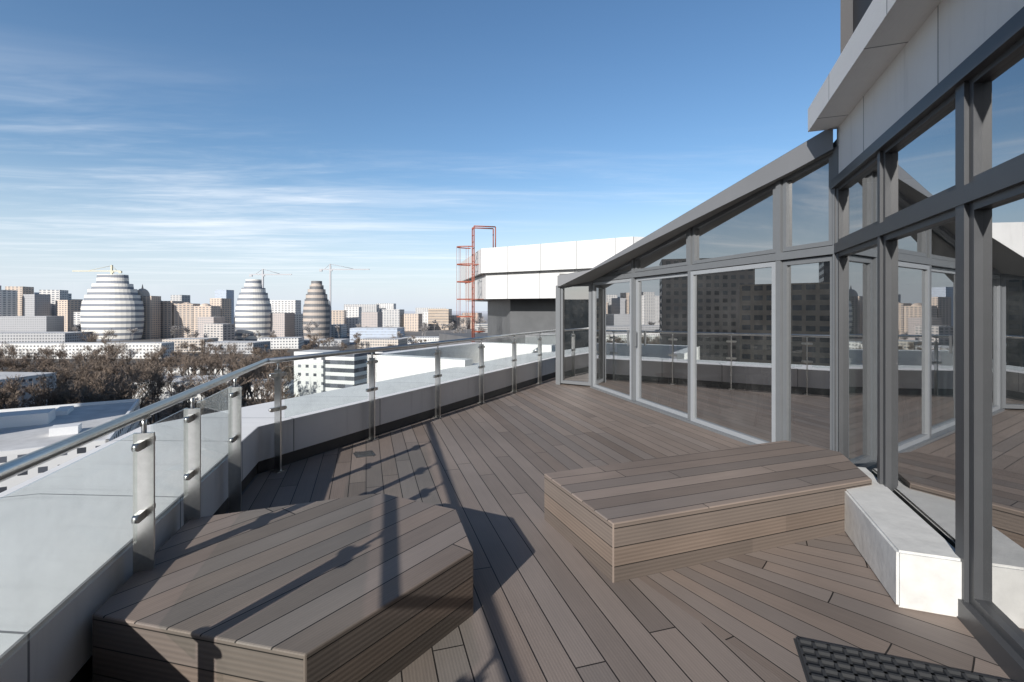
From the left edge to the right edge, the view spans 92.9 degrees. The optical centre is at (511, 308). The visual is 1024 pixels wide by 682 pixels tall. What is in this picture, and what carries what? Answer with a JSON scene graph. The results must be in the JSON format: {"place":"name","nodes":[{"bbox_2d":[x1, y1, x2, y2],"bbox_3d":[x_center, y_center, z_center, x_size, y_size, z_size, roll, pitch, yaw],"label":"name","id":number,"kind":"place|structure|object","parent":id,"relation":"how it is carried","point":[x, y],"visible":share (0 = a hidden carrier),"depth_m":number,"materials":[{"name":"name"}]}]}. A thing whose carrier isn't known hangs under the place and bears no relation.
{"place":"outdoors","nodes":[
{"label":"outdoors","id":0,"kind":"place"},
{"bbox_2d":[0,332,92,341],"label":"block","id":1,"kind":"structure","parent":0,"point":[40,336],"depth_m":562.36,"materials":[{"name":"white concrete"}]},
{"bbox_2d":[80,274,143,340],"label":"domed tower building","id":2,"kind":"structure","parent":0,"point":[114,302],"depth_m":707.76,"materials":[{"name":"white concrete"}]},
{"bbox_2d":[138,284,160,338],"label":"domed building","id":3,"kind":"structure","parent":0,"point":[152,318],"depth_m":744.68,"materials":[{"name":"grey concrete"}]},
{"bbox_2d":[0,311,487,426],"bbox_3d":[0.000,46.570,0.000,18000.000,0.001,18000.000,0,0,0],"label":"city ground","id":4,"kind":"structure","parent":0,"point":[352,347],"depth_m":527.69,"materials":[{"name":"grey concrete"}]},
{"bbox_2d":[0,290,16,315],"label":"block","id":5,"kind":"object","parent":4,"relation":"on","point":[8,302],"visible":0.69,"depth_m":747.85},
{"bbox_2d":[5,286,33,315],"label":"block","id":6,"kind":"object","parent":4,"relation":"on","point":[21,290],"visible":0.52,"depth_m":781.42,"materials":[{"name":"beige concrete"}]},
{"bbox_2d":[0,372,56,408],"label":"block","id":7,"kind":"structure","parent":4,"relation":"on","point":[31,376],"depth_m":225.30,"materials":[{"name":"white concrete"}]},
{"bbox_2d":[0,316,63,331],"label":"block","id":8,"kind":"structure","parent":4,"relation":"on","point":[31,323],"depth_m":700.83,"materials":[{"name":"white concrete"}]},
{"bbox_2d":[23,294,50,315],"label":"block","id":9,"kind":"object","parent":4,"relation":"on","point":[36,304],"visible":0.52,"depth_m":762.13,"materials":[{"name":"grey concrete"}]},
{"bbox_2d":[39,290,67,315],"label":"block","id":10,"kind":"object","parent":4,"relation":"on","point":[56,295],"visible":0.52,"depth_m":802.21,"materials":[{"name":"white concrete"}]},
{"bbox_2d":[57,300,80,331],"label":"block","id":11,"kind":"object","parent":4,"relation":"on","point":[66,309],"visible":0.52,"depth_m":780.88,"materials":[{"name":"beige concrete"}]},
{"bbox_2d":[0,399,139,492],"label":"building","id":12,"kind":"structure","parent":4,"relation":"on","point":[25,430],"depth_m":118.11,"materials":[{"name":"white paint"}]},
{"bbox_2d":[74,312,80,331],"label":"block","id":13,"kind":"structure","parent":4,"relation":"on","point":[76,318],"depth_m":759.57,"materials":[{"name":"white concrete"}]},
{"bbox_2d":[7,338,162,366],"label":"tree group","id":14,"kind":"object","parent":4,"relation":"on","point":[62,354],"visible":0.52,"depth_m":407.86,"materials":[{"name":"brown plant"}]},
{"bbox_2d":[0,342,173,358],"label":"long white block","id":15,"kind":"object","parent":4,"relation":"on","point":[70,347],"visible":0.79,"depth_m":451.33,"materials":[{"name":"white concrete"}]},
{"bbox_2d":[72,265,121,273],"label":"tower crane","id":16,"kind":"object","parent":4,"relation":"on","point":[111,271],"visible":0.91,"depth_m":719.30,"materials":[{"name":"beige metal"}]},
{"bbox_2d":[77,329,117,341],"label":"tree group","id":17,"kind":"object","parent":4,"relation":"on","point":[94,337],"visible":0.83,"depth_m":505.84,"materials":[{"name":"plant"}]},
{"bbox_2d":[0,340,302,424],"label":"tree group","id":18,"kind":"object","parent":4,"relation":"on","point":[90,387],"visible":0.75,"depth_m":217.31,"materials":[{"name":"brown plant"}]},
{"bbox_2d":[161,301,182,337],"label":"block","id":19,"kind":"structure","parent":4,"relation":"on","point":[167,314],"depth_m":770.95,"materials":[{"name":"grey concrete"}]},
{"bbox_2d":[171,295,189,302],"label":"block","id":20,"kind":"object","parent":4,"relation":"on","point":[184,298],"visible":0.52,"depth_m":850.90,"materials":[{"name":"white concrete"}]},
{"bbox_2d":[131,375,239,403],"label":"white block","id":21,"kind":"structure","parent":4,"relation":"on","point":[165,395],"depth_m":240.90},
{"bbox_2d":[174,303,199,337],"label":"block","id":22,"kind":"structure","parent":4,"relation":"on","point":[183,315],"depth_m":775.49,"materials":[{"name":"beige concrete"}]},
{"bbox_2d":[162,338,217,351],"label":"block","id":23,"kind":"structure","parent":4,"relation":"on","point":[177,341],"depth_m":520.71,"materials":[{"name":"white concrete"}]},
{"bbox_2d":[161,364,232,375],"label":"white flat block","id":24,"kind":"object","parent":4,"relation":"on","point":[190,371],"visible":0.08,"depth_m":329.95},
{"bbox_2d":[193,306,220,337],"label":"block","id":25,"kind":"structure","parent":4,"relation":"on","point":[206,311],"depth_m":780.41,"materials":[{"name":"beige concrete"}]},
{"bbox_2d":[198,317,225,337],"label":"block","id":26,"kind":"structure","parent":4,"relation":"on","point":[202,321],"depth_m":700.74,"materials":[{"name":"white concrete"}]},
{"bbox_2d":[204,323,234,340],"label":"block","id":27,"kind":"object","parent":4,"relation":"on","point":[222,332],"visible":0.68,"depth_m":667.41,"materials":[{"name":"white concrete"}]},
{"bbox_2d":[210,298,230,323],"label":"block","id":28,"kind":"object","parent":4,"relation":"on","point":[224,304],"visible":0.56,"depth_m":824.48,"materials":[{"name":"beige concrete"}]},
{"bbox_2d":[215,290,233,323],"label":"block","id":29,"kind":"structure","parent":4,"relation":"on","point":[229,294],"depth_m":1157.78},
{"bbox_2d":[205,341,270,353],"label":"block","id":30,"kind":"structure","parent":4,"relation":"on","point":[242,345],"depth_m":501.89,"materials":[{"name":"white concrete"}]},
{"bbox_2d":[219,361,293,404],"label":"tree group","id":31,"kind":"object","parent":4,"relation":"on","point":[288,364],"visible":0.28,"depth_m":232.98,"materials":[{"name":"brown plant"}]},
{"bbox_2d":[239,378,293,398],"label":"white block","id":32,"kind":"structure","parent":4,"relation":"on","point":[291,388],"depth_m":252.70,"materials":[{"name":"white concrete"}]},
{"bbox_2d":[249,269,291,287],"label":"tower crane","id":33,"kind":"object","parent":4,"relation":"on","point":[262,274],"visible":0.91,"depth_m":719.30,"materials":[{"name":"grey metal"}]},
{"bbox_2d":[71,312,485,340],"bbox_3d":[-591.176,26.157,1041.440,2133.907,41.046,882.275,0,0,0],"label":"tree","id":34,"kind":"object","parent":4,"relation":"on","point":[196,333],"visible":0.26,"depth_m":689.66,"materials":[{"name":"plant"}]},
{"bbox_2d":[257,337,303,348],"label":"block","id":35,"kind":"structure","parent":4,"relation":"on","point":[289,342],"depth_m":562.35,"materials":[{"name":"white concrete"}]},
{"bbox_2d":[270,313,294,336],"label":"block","id":36,"kind":"structure","parent":4,"relation":"on","point":[282,324],"depth_m":720.44,"materials":[{"name":"white concrete"}]},
{"bbox_2d":[270,300,300,313],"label":"block","id":37,"kind":"structure","parent":4,"relation":"on","point":[285,306],"depth_m":900.15,"materials":[{"name":"white concrete"}]},
{"bbox_2d":[295,314,302,336],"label":"block","id":38,"kind":"structure","parent":4,"relation":"on","point":[298,325],"depth_m":767.91,"materials":[{"name":"grey concrete"}]},
{"bbox_2d":[162,332,464,372],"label":"tree group","id":39,"kind":"object","parent":4,"relation":"on","point":[184,345],"visible":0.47,"depth_m":462.57,"materials":[{"name":"brown plant"}]},
{"bbox_2d":[294,350,339,396],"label":"residential block","id":40,"kind":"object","parent":4,"relation":"on","point":[311,380],"visible":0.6,"depth_m":188.20,"materials":[{"name":"white concrete"}]},
{"bbox_2d":[304,339,348,345],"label":"block","id":41,"kind":"structure","parent":4,"relation":"on","point":[332,343],"depth_m":600.00,"materials":[{"name":"white concrete"}]},
{"bbox_2d":[331,310,345,323],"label":"building","id":42,"kind":"structure","parent":4,"relation":"on","point":[338,316],"depth_m":900.71,"materials":[{"name":"beige concrete"}]},
{"bbox_2d":[331,324,346,337],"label":"block","id":43,"kind":"structure","parent":4,"relation":"on","point":[342,332],"depth_m":780.12,"materials":[{"name":"blue glass"}]},
{"bbox_2d":[319,264,369,337],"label":"tower crane","id":44,"kind":"object","parent":4,"relation":"on","point":[329,269],"visible":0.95,"depth_m":718.90,"materials":[{"name":"grey metal"}]},
{"bbox_2d":[325,352,374,391],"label":"residential block","id":45,"kind":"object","parent":4,"relation":"on","point":[346,372],"visible":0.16,"depth_m":185.72,"materials":[{"name":"white concrete"}]},
{"bbox_2d":[345,307,361,331],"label":"building","id":46,"kind":"structure","parent":4,"relation":"on","point":[353,316],"depth_m":950.05,"materials":[{"name":"white concrete"}]},
{"bbox_2d":[344,304,378,311],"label":"block","id":47,"kind":"structure","parent":4,"relation":"on","point":[370,307],"depth_m":1250.16,"materials":[{"name":"white concrete"}]},
{"bbox_2d":[361,312,381,326],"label":"building","id":48,"kind":"structure","parent":4,"relation":"on","point":[371,319],"depth_m":900.72,"materials":[{"name":"white concrete"}]},
{"bbox_2d":[350,327,404,343],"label":"block","id":49,"kind":"structure","parent":4,"relation":"on","point":[375,332],"depth_m":640.17,"materials":[{"name":"white concrete"}]},
{"bbox_2d":[364,347,399,352],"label":"building","id":50,"kind":"structure","parent":4,"relation":"on","point":[386,350],"depth_m":208.28,"materials":[{"name":"white concrete"}]},
{"bbox_2d":[359,338,407,348],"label":"block","id":51,"kind":"structure","parent":4,"relation":"on","point":[371,342],"depth_m":561.32,"materials":[{"name":"white concrete"}]},
{"bbox_2d":[376,303,395,311],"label":"block","id":52,"kind":"structure","parent":4,"relation":"on","point":[387,306],"depth_m":1300.00,"materials":[{"name":"white concrete"}]},
{"bbox_2d":[382,309,403,326],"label":"building","id":53,"kind":"structure","parent":4,"relation":"on","point":[393,317],"depth_m":1000.65,"materials":[{"name":"white concrete"}]},
{"bbox_2d":[404,314,421,330],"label":"building","id":54,"kind":"structure","parent":4,"relation":"on","point":[412,322],"depth_m":1000.48,"materials":[{"name":"beige concrete"}]},
{"bbox_2d":[402,336,438,343],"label":"block","id":55,"kind":"structure","parent":4,"relation":"on","point":[431,338],"depth_m":640.13,"materials":[{"name":"white concrete"}]},
{"bbox_2d":[423,312,427,327],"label":"building","id":56,"kind":"structure","parent":4,"relation":"on","point":[425,317],"depth_m":1102.55,"materials":[{"name":"white concrete"}]},
{"bbox_2d":[415,308,445,322],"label":"block","id":57,"kind":"structure","parent":4,"relation":"on","point":[419,310],"depth_m":1593.68,"materials":[{"name":"white concrete"}]},
{"bbox_2d":[428,309,451,329],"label":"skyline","id":58,"kind":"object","parent":4,"relation":"on","point":[441,316],"visible":1,"depth_m":1064.59},
{"bbox_2d":[452,315,465,328],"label":"block","id":59,"kind":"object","parent":4,"relation":"on","point":[457,320],"visible":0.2,"depth_m":1100.43,"materials":[{"name":"beige concrete"}]},
{"bbox_2d":[462,313,481,328],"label":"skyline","id":60,"kind":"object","parent":4,"relation":"on","point":[478,315],"visible":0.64,"depth_m":1119.48},
{"bbox_2d":[475,323,487,332],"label":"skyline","id":61,"kind":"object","parent":4,"relation":"on","point":[484,325],"visible":0.24,"depth_m":893.74},
{"bbox_2d":[235,279,271,340],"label":"rounded tower building","id":62,"kind":"structure","parent":0,"point":[253,310],"depth_m":705.28,"materials":[{"name":"white concrete"}]},
{"bbox_2d":[303,281,329,338],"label":"rounded tower building","id":63,"kind":"structure","parent":0,"point":[316,308],"depth_m":705.18,"materials":[{"name":"concrete"}]},
{"bbox_2d":[89,377,553,681],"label":"terrace slab","id":64,"kind":"structure","parent":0,"point":[249,484],"depth_m":5.25,"materials":[{"name":"grey concrete"}]},
{"bbox_2d":[0,352,555,681],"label":"parapet wall","id":65,"kind":"structure","parent":64,"relation":"on","point":[66,550],"depth_m":3.02,"materials":[{"name":"grey concrete"}]},
{"bbox_2d":[367,342,554,383],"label":"service well wall","id":66,"kind":"structure","parent":64,"relation":"on","point":[396,364],"depth_m":11.04,"materials":[{"name":"white paint"}]},
{"bbox_2d":[241,377,1011,681],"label":"terrace deck","id":67,"kind":"structure","parent":64,"relation":"on","point":[551,603],"depth_m":2.80,"materials":[{"name":"brown wood"}]},
{"bbox_2d":[0,329,555,573],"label":"railing","id":68,"kind":"object","parent":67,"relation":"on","point":[144,503],"visible":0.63,"depth_m":2.87,"materials":[{"name":"silver metal"}]},
{"bbox_2d":[285,334,550,371],"bbox_3d":[0.605,0.820,6.953,3.853,0.500,17.911,0,0,20],"label":"glass railing","id":69,"kind":"object","parent":68,"relation":"attached to","point":[426,349],"visible":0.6,"depth_m":7.22,"materials":[{"name":"clear glass"}]},
{"bbox_2d":[92,493,472,681],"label":"wooden platform","id":70,"kind":"structure","parent":67,"relation":"on","point":[376,587],"depth_m":2.15,"materials":[{"name":"brown wood"}]},
{"bbox_2d":[353,450,374,457],"bbox_3d":[-1.594,1.565,5.237,0.200,0.008,0.252,0,0,-29],"label":"deck drain","id":71,"kind":"object","parent":67,"relation":"on","point":[358,454],"visible":1,"depth_m":5.22,"materials":[{"name":"metal"}]},
{"bbox_2d":[556,146,838,450],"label":"pavilion frames","id":72,"kind":"structure","parent":67,"relation":"on","point":[780,257],"depth_m":5.58,"materials":[{"name":"grey metal"}]},
{"bbox_2d":[557,128,834,286],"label":"pavilion roof","id":73,"kind":"structure","parent":72,"relation":"on","point":[819,146],"depth_m":6.02,"materials":[{"name":"grey metal"}]},
{"bbox_2d":[564,161,829,449],"bbox_3d":[2.270,0.021,7.458,0.414,2.939,5.740,0,0,-21],"label":"window glass","id":74,"kind":"object","parent":72,"relation":"in","point":[733,350],"visible":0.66,"depth_m":6.01,"materials":[{"name":"clear glass"}]},
{"bbox_2d":[559,139,836,385],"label":"pavilion interior walls","id":75,"kind":"structure","parent":67,"relation":"on","point":[835,143],"depth_m":4.74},
{"bbox_2d":[544,440,871,582],"bbox_3d":[1.627,1.400,3.653,2.596,0.340,0.988,0,0,-22],"label":"bench box","id":76,"kind":"object","parent":67,"relation":"on","point":[617,522],"visible":0.95,"depth_m":3.24,"materials":[{"name":"brown wood"}]},
{"bbox_2d":[845,467,961,616],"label":"concrete plinth","id":77,"kind":"structure","parent":67,"relation":"on","point":[911,558],"depth_m":2.66,"materials":[{"name":"white concrete"}]},
{"bbox_2d":[793,637,1015,681],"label":"door mat","id":78,"kind":"object","parent":67,"relation":"on","point":[822,662],"depth_m":2.10,"materials":[{"name":"grey rubber"}]},
{"bbox_2d":[831,7,1023,681],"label":"wall frames","id":79,"kind":"structure","parent":67,"relation":"on","point":[969,196],"depth_m":2.44,"materials":[{"name":"grey metal"}]},
{"bbox_2d":[843,50,1023,639],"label":"window glass","id":80,"kind":"object","parent":79,"relation":"in","point":[923,365],"visible":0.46,"depth_m":2.77,"materials":[{"name":"clear glass"}]},
{"bbox_2d":[808,0,1023,172],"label":"roof overhang","id":81,"kind":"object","parent":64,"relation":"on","point":[897,60],"depth_m":3.17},
{"bbox_2d":[0,0,839,310],"label":"sky","id":82,"kind":"structure","parent":0,"point":[194,148],"materials":[{"name":"blue"}]},
{"bbox_2d":[439,333,487,345],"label":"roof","id":83,"kind":"structure","parent":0,"point":[447,336],"depth_m":37.61,"materials":[{"name":"grey concrete"}]},
{"bbox_2d":[525,332,555,351],"bbox_3d":[1.900,1.440,17.200,2.700,1.160,1.300,0,0,29],"label":"roof equipment","id":84,"kind":"object","parent":83,"relation":"on","point":[547,338],"visible":0.04,"depth_m":16.95,"materials":[{"name":"metal"}]},
{"bbox_2d":[461,237,643,342],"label":"building","id":85,"kind":"structure","parent":83,"relation":"on","point":[515,287],"depth_m":21.09,"materials":[{"name":"white concrete"}]},
{"bbox_2d":[457,225,495,341],"bbox_3d":[-1.671,-0.893,22.553,1.794,5.826,0.772,0,0,-14],"label":"caged ladder","id":86,"kind":"object","parent":85,"relation":"attached to","point":[473,264],"visible":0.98,"depth_m":22.25,"materials":[{"name":"metal"}]}
]}

